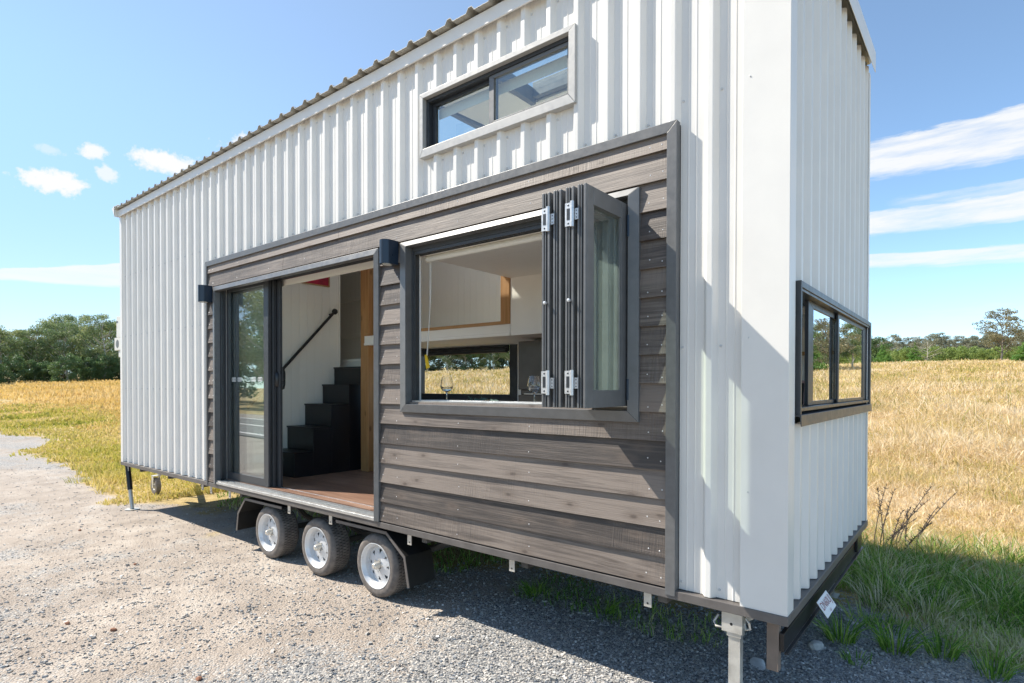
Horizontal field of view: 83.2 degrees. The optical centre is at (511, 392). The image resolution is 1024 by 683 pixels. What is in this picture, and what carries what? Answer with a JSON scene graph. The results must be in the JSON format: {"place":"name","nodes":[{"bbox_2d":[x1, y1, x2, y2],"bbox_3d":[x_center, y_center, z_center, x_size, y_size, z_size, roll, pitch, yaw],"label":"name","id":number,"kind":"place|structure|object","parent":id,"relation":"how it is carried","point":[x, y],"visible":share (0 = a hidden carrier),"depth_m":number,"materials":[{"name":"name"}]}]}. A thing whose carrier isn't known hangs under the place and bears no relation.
{"place":"outdoors","nodes":[
{"label":"outdoors","id":0,"kind":"place"},
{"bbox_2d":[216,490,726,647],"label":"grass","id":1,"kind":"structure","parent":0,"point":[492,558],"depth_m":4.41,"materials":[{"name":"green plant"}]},
{"bbox_2d":[467,396,497,400],"bbox_3d":[-0.166,0.059,3.954,0.424,0.074,0.155,1,1,39],"label":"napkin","id":2,"kind":"object","parent":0,"point":[482,399],"visible":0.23,"depth_m":4.00,"materials":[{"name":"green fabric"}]},
{"bbox_2d":[0,366,1023,682],"bbox_3d":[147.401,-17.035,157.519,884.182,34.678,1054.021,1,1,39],"label":"ground","id":3,"kind":"structure","parent":0,"point":[132,542],"depth_m":4.29,"materials":[{"name":"grey gravel"}]},
{"bbox_2d":[0,364,8,383],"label":"bush","id":4,"kind":"object","parent":3,"relation":"on","point":[3,373],"visible":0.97,"depth_m":84.45,"materials":[{"name":"green plant"}]},
{"bbox_2d":[2,343,12,363],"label":"bush","id":5,"kind":"object","parent":3,"relation":"on","point":[7,355],"visible":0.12,"depth_m":100.55,"materials":[{"name":"green plant"}]},
{"bbox_2d":[0,325,24,368],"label":"gum tree","id":6,"kind":"object","parent":3,"relation":"on","point":[12,346],"visible":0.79,"depth_m":96.24,"materials":[{"name":"green plant"}]},
{"bbox_2d":[0,354,30,382],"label":"bush","id":7,"kind":"object","parent":3,"relation":"on","point":[15,365],"visible":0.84,"depth_m":87.95,"materials":[{"name":"green plant"}]},
{"bbox_2d":[1,329,40,356],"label":"gum tree","id":8,"kind":"object","parent":3,"relation":"on","point":[10,338],"visible":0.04,"depth_m":110.69,"materials":[{"name":"green plant"}]},
{"bbox_2d":[7,336,50,380],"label":"bush","id":9,"kind":"object","parent":3,"relation":"on","point":[14,371],"visible":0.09,"depth_m":102.97,"materials":[{"name":"green plant"}]},
{"bbox_2d":[17,359,44,381],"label":"bush","id":10,"kind":"object","parent":3,"relation":"on","point":[34,373],"visible":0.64,"depth_m":93.47,"materials":[{"name":"green plant"}]},
{"bbox_2d":[4,324,64,372],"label":"gum tree","id":11,"kind":"object","parent":3,"relation":"on","point":[32,331],"visible":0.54,"depth_m":99.69,"materials":[{"name":"green plant"}]},
{"bbox_2d":[17,346,63,379],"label":"bush","id":12,"kind":"object","parent":3,"relation":"on","point":[45,358],"visible":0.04,"depth_m":105.66,"materials":[{"name":"green plant"}]},
{"bbox_2d":[31,361,57,381],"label":"bush","id":13,"kind":"object","parent":3,"relation":"on","point":[43,375],"visible":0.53,"depth_m":94.54,"materials":[{"name":"green plant"}]},
{"bbox_2d":[27,318,79,350],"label":"gum tree","id":14,"kind":"object","parent":3,"relation":"on","point":[45,321],"visible":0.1,"depth_m":111.78,"materials":[{"name":"green plant"}]},
{"bbox_2d":[45,355,69,379],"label":"bush","id":15,"kind":"object","parent":3,"relation":"on","point":[60,374],"visible":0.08,"depth_m":108.31,"materials":[{"name":"green plant"}]},
{"bbox_2d":[0,378,120,432],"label":"golden grass","id":16,"kind":"structure","parent":3,"relation":"on","point":[75,391],"depth_m":44.26,"materials":[{"name":"yellow plant"}]},
{"bbox_2d":[33,319,95,379],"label":"gum tree","id":17,"kind":"object","parent":3,"relation":"on","point":[70,332],"visible":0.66,"depth_m":100.34,"materials":[{"name":"green plant"}]},
{"bbox_2d":[47,353,81,381],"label":"bush","id":18,"kind":"object","parent":3,"relation":"on","point":[70,363],"visible":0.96,"depth_m":91.20,"materials":[{"name":"green plant"}]},
{"bbox_2d":[46,313,107,350],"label":"gum tree","id":19,"kind":"object","parent":3,"relation":"on","point":[62,318],"visible":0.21,"depth_m":112.61,"materials":[{"name":"green plant"}]},
{"bbox_2d":[63,475,91,482],"bbox_3d":[-7.327,1.456,9.769,0.540,0.126,0.547,1,1,39],"label":"grass tuft","id":20,"kind":"object","parent":3,"relation":"on","point":[81,479],"visible":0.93,"depth_m":9.79,"materials":[{"name":"plant"}]},
{"bbox_2d":[76,352,98,379],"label":"bush","id":21,"kind":"object","parent":3,"relation":"on","point":[86,363],"visible":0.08,"depth_m":109.49,"materials":[{"name":"green plant"}]},
{"bbox_2d":[73,355,102,381],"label":"bush","id":22,"kind":"object","parent":3,"relation":"on","point":[83,375],"visible":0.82,"depth_m":96.19,"materials":[{"name":"green plant"}]},
{"bbox_2d":[71,313,119,373],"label":"gum tree","id":23,"kind":"object","parent":3,"relation":"on","point":[90,331],"visible":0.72,"depth_m":100.81,"materials":[{"name":"green plant"}]},
{"bbox_2d":[88,321,116,350],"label":"gum tree","id":24,"kind":"object","parent":3,"relation":"on","point":[107,338],"visible":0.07,"depth_m":120.92,"materials":[{"name":"green plant"}]},
{"bbox_2d":[88,354,119,380],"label":"bush","id":25,"kind":"object","parent":3,"relation":"on","point":[108,371],"visible":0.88,"depth_m":97.98,"materials":[{"name":"green plant"}]},
{"bbox_2d":[102,323,116,349],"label":"gum tree","id":26,"kind":"object","parent":3,"relation":"on","point":[110,337],"visible":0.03,"depth_m":120.05,"materials":[{"name":"green plant"}]},
{"bbox_2d":[0,401,224,505],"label":"meadow grass","id":27,"kind":"structure","parent":3,"relation":"on","point":[105,472],"depth_m":14.52,"materials":[{"name":"plant"}]},
{"bbox_2d":[113,364,119,379],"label":"bush","id":28,"kind":"object","parent":3,"relation":"on","point":[117,373],"visible":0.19,"depth_m":101.91,"materials":[{"name":"green plant"}]},
{"bbox_2d":[428,355,445,370],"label":"tree","id":29,"kind":"object","parent":3,"relation":"on","point":[439,364],"visible":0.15,"depth_m":135.78,"materials":[{"name":"green plant"}]},
{"bbox_2d":[434,355,457,370],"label":"tree","id":30,"kind":"object","parent":3,"relation":"on","point":[446,360],"visible":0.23,"depth_m":127.50,"materials":[{"name":"green plant"}]},
{"bbox_2d":[444,354,475,370],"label":"tree","id":31,"kind":"object","parent":3,"relation":"on","point":[457,362],"visible":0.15,"depth_m":131.91,"materials":[{"name":"green plant"}]},
{"bbox_2d":[456,354,470,369],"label":"tree","id":32,"kind":"object","parent":3,"relation":"on","point":[465,359],"visible":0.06,"depth_m":128.57,"materials":[{"name":"green plant"}]},
{"bbox_2d":[450,353,490,370],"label":"tree","id":33,"kind":"object","parent":3,"relation":"on","point":[473,363],"visible":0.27,"depth_m":127.11,"materials":[{"name":"green plant"}]},
{"bbox_2d":[480,353,506,369],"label":"tree","id":34,"kind":"object","parent":3,"relation":"on","point":[489,365],"visible":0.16,"depth_m":138.88,"materials":[{"name":"green plant"}]},
{"bbox_2d":[112,0,875,682],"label":"tiny house","id":35,"kind":"structure","parent":3,"relation":"on","point":[646,222],"depth_m":3.53,"materials":[{"name":"white metal"}]},
{"bbox_2d":[213,248,380,521],"bbox_3d":[-1.992,-0.081,5.243,2.727,2.072,0.235,1,1,39],"label":"sliding door","id":36,"kind":"structure","parent":35,"relation":"in","point":[226,463],"depth_m":5.55,"materials":[{"name":"metal"}]},
{"bbox_2d":[285,270,329,286],"bbox_3d":[-2.491,-1.594,6.676,0.026,0.620,0.855,1,1,39],"label":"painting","id":37,"kind":"object","parent":35,"relation":"attached to","point":[324,282],"visible":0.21,"depth_m":6.91,"materials":[{"name":"red wood"}]},
{"bbox_2d":[440,377,452,399],"bbox_3d":[-0.473,-0.012,4.177,0.091,0.207,0.091,1,1,39],"label":"wine glass","id":38,"kind":"object","parent":35,"relation":"on","point":[446,385],"visible":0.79,"depth_m":4.14,"materials":[{"name":"clear glass"}]},
{"bbox_2d":[421,344,517,400],"bbox_3d":[-0.579,-0.254,6.944,1.670,0.820,0.179,1,1,39],"label":"back window","id":39,"kind":"structure","parent":35,"relation":"in","point":[512,396],"depth_m":6.75,"materials":[{"name":"black glass"}]},
{"bbox_2d":[419,23,576,160],"bbox_3d":[-0.087,-1.841,3.670,1.274,0.437,0.190,1,1,39],"label":"upper window","id":40,"kind":"structure","parent":35,"relation":"in","point":[564,39],"depth_m":3.61,"materials":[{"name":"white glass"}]},
{"bbox_2d":[400,183,640,421],"bbox_3d":[-0.145,-0.462,3.473,1.874,1.214,0.638,1,1,39],"label":"kitchen window","id":41,"kind":"structure","parent":35,"relation":"in","point":[590,237],"depth_m":2.99,"materials":[{"name":"metal"}]},
{"bbox_2d":[518,340,541,401],"bbox_3d":[0.521,0.198,5.655,0.712,1.403,0.594,1,1,39],"label":"fridge","id":42,"kind":"object","parent":35,"relation":"in","point":[529,358],"visible":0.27,"depth_m":5.57,"materials":[{"name":"metal"}]},
{"bbox_2d":[527,376,540,401],"bbox_3d":[0.142,-0.006,3.682,0.091,0.207,0.091,1,1,39],"label":"wine glass","id":43,"kind":"object","parent":35,"relation":"on","point":[534,385],"visible":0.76,"depth_m":3.65,"materials":[{"name":"clear glass"}]},
{"bbox_2d":[795,280,871,426],"bbox_3d":[1.990,-0.191,3.553,0.122,0.671,2.276,1,1,39],"label":"end window","id":44,"kind":"structure","parent":35,"relation":"in","point":[835,366],"depth_m":3.34,"materials":[{"name":"black glass"}]},
{"bbox_2d":[483,353,507,368],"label":"tree","id":45,"kind":"object","parent":3,"relation":"on","point":[492,358],"visible":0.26,"depth_m":125.73,"materials":[{"name":"green plant"}]},
{"bbox_2d":[495,358,509,368],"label":"tree","id":46,"kind":"object","parent":3,"relation":"on","point":[506,365],"visible":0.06,"depth_m":143.26,"materials":[{"name":"green plant"}]},
{"bbox_2d":[500,345,509,361],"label":"tree","id":47,"kind":"object","parent":3,"relation":"on","point":[507,359],"visible":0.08,"depth_m":131.55,"materials":[{"name":"green plant"}]},
{"bbox_2d":[512,574,556,596],"bbox_3d":[0.180,1.518,4.522,0.419,0.142,0.359,0,1,-31],"label":"grass tuft","id":48,"kind":"object","parent":3,"relation":"on","point":[533,589],"visible":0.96,"depth_m":4.54,"materials":[{"name":"green plant"}]},
{"bbox_2d":[425,358,1023,591],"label":"dry grass","id":49,"kind":"structure","parent":3,"relation":"on","point":[946,430],"depth_m":11.47,"materials":[{"name":"beige plant"}]},
{"bbox_2d":[807,606,875,645],"bbox_3d":[2.114,1.506,3.740,0.553,0.188,0.487,0,1,-22],"label":"grass tuft","id":50,"kind":"object","parent":3,"relation":"on","point":[850,638],"visible":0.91,"depth_m":3.70,"materials":[{"name":"green plant"}]},
{"bbox_2d":[835,641,875,667],"bbox_3d":[2.043,1.564,3.441,0.228,0.078,0.212,0,1,-34],"label":"grass tuft","id":51,"kind":"object","parent":3,"relation":"on","point":[849,659],"visible":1,"depth_m":3.44,"materials":[{"name":"green plant"}]},
{"bbox_2d":[871,335,892,362],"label":"tree","id":52,"kind":"object","parent":3,"relation":"on","point":[886,345],"visible":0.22,"depth_m":125.94,"materials":[{"name":"green plant"}]},
{"bbox_2d":[873,342,890,361],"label":"pine tree","id":53,"kind":"object","parent":3,"relation":"on","point":[881,354],"visible":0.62,"depth_m":117.65,"materials":[{"name":"green plant"}]},
{"bbox_2d":[883,350,893,361],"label":"pine tree","id":54,"kind":"object","parent":3,"relation":"on","point":[886,358],"visible":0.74,"depth_m":110.27,"materials":[{"name":"green plant"}]},
{"bbox_2d":[851,604,952,655],"bbox_3d":[2.363,1.500,3.598,0.495,0.204,0.677,0,1,-23],"label":"grass tuft","id":55,"kind":"object","parent":3,"relation":"on","point":[885,638],"visible":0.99,"depth_m":3.56,"materials":[{"name":"green plant"}]},
{"bbox_2d":[906,342,923,361],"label":"pine tree","id":56,"kind":"object","parent":3,"relation":"on","point":[914,357],"visible":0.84,"depth_m":122.53,"materials":[{"name":"green plant"}]},
{"bbox_2d":[874,483,956,552],"bbox_3d":[3.901,1.251,5.639,0.512,0.704,0.608,0,1,-37],"label":"weed clump","id":57,"kind":"object","parent":3,"relation":"on","point":[902,525],"visible":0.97,"depth_m":5.66,"materials":[{"name":"brown plant"}]},
{"bbox_2d":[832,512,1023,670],"bbox_3d":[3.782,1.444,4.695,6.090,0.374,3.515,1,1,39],"label":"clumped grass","id":58,"kind":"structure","parent":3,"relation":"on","point":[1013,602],"depth_m":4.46,"materials":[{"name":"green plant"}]},
{"bbox_2d":[909,337,948,359],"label":"tree","id":59,"kind":"object","parent":3,"relation":"on","point":[931,344],"visible":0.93,"depth_m":120.97,"materials":[{"name":"green plant"}]},
{"bbox_2d":[838,548,1023,669],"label":"green grass","id":60,"kind":"structure","parent":3,"relation":"on","point":[994,636],"depth_m":3.89,"materials":[{"name":"green plant"}]},
{"bbox_2d":[892,619,991,661],"bbox_3d":[2.587,1.517,3.477,0.480,0.174,0.504,0,1,-33],"label":"grass tuft","id":61,"kind":"object","parent":3,"relation":"on","point":[937,649],"visible":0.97,"depth_m":3.49,"materials":[{"name":"green plant"}]},
{"bbox_2d":[871,345,1020,361],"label":"wood","id":62,"kind":"object","parent":3,"relation":"on","point":[959,352],"visible":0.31,"depth_m":154.25,"materials":[{"name":"green plant"}]},
{"bbox_2d":[873,327,1023,353],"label":"distant wood","id":63,"kind":"object","parent":3,"relation":"on","point":[943,341],"visible":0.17,"depth_m":211.51,"materials":[{"name":"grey plant"}]},
{"bbox_2d":[936,624,1023,682],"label":"grass tuft","id":64,"kind":"object","parent":3,"relation":"on","point":[1008,675],"visible":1,"depth_m":3.27,"materials":[{"name":"green plant"}]},
{"bbox_2d":[972,307,1023,359],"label":"gum tree","id":65,"kind":"object","parent":3,"relation":"on","point":[999,336],"visible":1,"depth_m":90.04,"materials":[{"name":"green plant"}]},
{"bbox_2d":[1009,342,1023,361],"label":"pine tree","id":66,"kind":"object","parent":3,"relation":"on","point":[1017,356],"visible":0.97,"depth_m":75.14,"materials":[{"name":"green plant"}]},
{"bbox_2d":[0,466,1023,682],"bbox_3d":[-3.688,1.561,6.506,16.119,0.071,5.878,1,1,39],"label":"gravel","id":67,"kind":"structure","parent":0,"point":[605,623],"depth_m":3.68,"materials":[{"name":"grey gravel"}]},
{"bbox_2d":[577,593,630,613],"bbox_3d":[0.669,1.538,4.211,0.388,0.110,0.350,1,1,39],"label":"grass tuft","id":68,"kind":"object","parent":67,"relation":"on","point":[611,607],"visible":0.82,"depth_m":4.19,"materials":[{"name":"green plant"}]},
{"bbox_2d":[749,657,765,670],"bbox_3d":[1.440,1.593,3.386,0.089,0.019,0.141,-6,10,18],"label":"rock","id":69,"kind":"object","parent":67,"relation":"on","point":[756,662],"visible":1,"depth_m":3.38,"materials":[{"name":"grey stone"}]},
{"bbox_2d":[808,640,823,650],"bbox_3d":[1.903,1.579,3.609,0.104,0.055,0.072,0,1,-11],"label":"rock","id":70,"kind":"object","parent":67,"relation":"on","point":[816,645],"visible":0.99,"depth_m":3.58,"materials":[{"name":"grey stone"}]},
{"bbox_2d":[0,0,1023,374],"label":"sky","id":71,"kind":"structure","parent":0,"point":[102,102],"materials":[{"name":"blue"}]},
{"bbox_2d":[802,380,803,404],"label":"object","id":72,"kind":"object","parent":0,"point":[802,392],"visible":0.02,"depth_m":4.09,"materials":[{"name":"black plastic"}]}
]}

